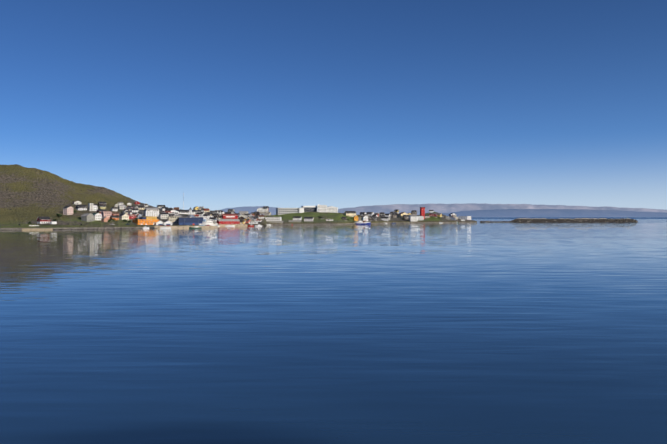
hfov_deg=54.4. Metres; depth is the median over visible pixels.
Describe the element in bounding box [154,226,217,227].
quay
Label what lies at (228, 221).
red warehouse
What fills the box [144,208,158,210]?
building
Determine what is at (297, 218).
hill house
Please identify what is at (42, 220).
red shore house
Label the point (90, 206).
house
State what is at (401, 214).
house
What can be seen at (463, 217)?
building
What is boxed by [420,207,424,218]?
red tower
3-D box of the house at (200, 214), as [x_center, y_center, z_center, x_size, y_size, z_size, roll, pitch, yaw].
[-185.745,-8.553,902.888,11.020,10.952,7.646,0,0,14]
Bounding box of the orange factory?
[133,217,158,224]
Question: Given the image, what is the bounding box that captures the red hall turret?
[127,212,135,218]
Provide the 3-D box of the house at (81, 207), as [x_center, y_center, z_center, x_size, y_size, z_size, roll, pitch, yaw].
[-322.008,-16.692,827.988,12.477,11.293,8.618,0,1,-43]
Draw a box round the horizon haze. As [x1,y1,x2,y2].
[135,183,666,210]
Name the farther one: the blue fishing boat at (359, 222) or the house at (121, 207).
the blue fishing boat at (359, 222)
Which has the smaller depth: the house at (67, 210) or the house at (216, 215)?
the house at (67, 210)
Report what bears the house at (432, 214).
on the terrain
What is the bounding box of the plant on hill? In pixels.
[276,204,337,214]
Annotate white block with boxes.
[144,211,158,216]
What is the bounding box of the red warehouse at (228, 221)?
[217,219,239,223]
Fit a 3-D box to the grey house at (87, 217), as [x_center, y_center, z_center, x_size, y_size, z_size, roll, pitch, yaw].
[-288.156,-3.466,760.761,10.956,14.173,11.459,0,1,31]
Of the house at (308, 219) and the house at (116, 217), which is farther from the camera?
the house at (308, 219)
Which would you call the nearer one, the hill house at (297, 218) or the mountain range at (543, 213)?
the hill house at (297, 218)
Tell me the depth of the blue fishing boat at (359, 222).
1135.90 m
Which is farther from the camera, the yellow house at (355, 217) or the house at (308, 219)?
the yellow house at (355, 217)
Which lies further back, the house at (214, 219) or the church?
the church
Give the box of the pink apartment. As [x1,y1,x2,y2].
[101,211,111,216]
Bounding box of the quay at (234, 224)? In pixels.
[218,224,247,225]
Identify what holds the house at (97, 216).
on the terrain
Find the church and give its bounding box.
[189,207,200,214]
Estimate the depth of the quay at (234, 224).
917.27 m
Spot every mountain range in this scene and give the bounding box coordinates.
[338,203,666,214]
[441,209,666,216]
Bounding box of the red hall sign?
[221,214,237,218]
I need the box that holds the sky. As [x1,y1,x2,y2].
[0,0,666,199]
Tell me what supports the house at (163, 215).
on the terrain
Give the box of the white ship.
[199,219,217,225]
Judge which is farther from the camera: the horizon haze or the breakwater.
the horizon haze
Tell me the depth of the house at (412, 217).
1328.06 m
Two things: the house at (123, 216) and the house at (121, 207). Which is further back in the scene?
the house at (121, 207)
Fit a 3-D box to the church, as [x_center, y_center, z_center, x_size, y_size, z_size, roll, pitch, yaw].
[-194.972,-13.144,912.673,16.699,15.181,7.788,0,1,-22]
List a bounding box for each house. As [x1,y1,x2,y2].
[37,216,50,223]
[63,206,73,214]
[75,205,86,209]
[81,213,93,221]
[88,203,92,210]
[93,213,101,219]
[101,217,109,221]
[109,215,118,219]
[111,207,117,211]
[117,205,125,209]
[119,214,128,219]
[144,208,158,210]
[159,213,168,218]
[196,212,203,216]
[209,217,216,223]
[212,213,218,219]
[257,208,264,213]
[289,216,301,221]
[304,216,313,221]
[344,211,355,216]
[353,215,357,222]
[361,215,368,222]
[398,212,408,218]
[409,214,416,221]
[429,212,437,217]
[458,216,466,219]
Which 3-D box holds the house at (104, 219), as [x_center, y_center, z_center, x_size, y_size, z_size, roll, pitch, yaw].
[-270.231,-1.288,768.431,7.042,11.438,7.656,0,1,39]
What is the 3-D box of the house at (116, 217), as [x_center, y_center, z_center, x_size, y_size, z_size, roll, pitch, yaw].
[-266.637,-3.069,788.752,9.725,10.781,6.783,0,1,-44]
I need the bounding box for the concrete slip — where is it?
[22,228,52,229]
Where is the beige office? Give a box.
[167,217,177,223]
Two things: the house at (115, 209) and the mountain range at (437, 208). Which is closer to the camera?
the house at (115, 209)
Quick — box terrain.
[0,164,476,229]
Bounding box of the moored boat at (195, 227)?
[189,226,201,228]
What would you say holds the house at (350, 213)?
on the terrain
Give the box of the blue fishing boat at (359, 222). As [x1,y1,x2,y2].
[356,220,370,223]
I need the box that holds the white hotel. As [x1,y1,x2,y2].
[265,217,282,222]
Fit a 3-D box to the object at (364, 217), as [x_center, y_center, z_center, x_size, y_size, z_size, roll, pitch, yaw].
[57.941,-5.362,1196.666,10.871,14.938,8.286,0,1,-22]
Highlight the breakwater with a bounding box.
[480,218,637,221]
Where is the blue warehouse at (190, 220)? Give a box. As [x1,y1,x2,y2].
[178,217,202,224]
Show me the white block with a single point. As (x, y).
(152, 213)
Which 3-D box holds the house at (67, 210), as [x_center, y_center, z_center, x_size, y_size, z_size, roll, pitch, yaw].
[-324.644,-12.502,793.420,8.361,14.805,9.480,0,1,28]
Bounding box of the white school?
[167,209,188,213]
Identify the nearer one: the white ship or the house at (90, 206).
the white ship
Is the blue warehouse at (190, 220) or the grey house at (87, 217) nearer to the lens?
the grey house at (87, 217)
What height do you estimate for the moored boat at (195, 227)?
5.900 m

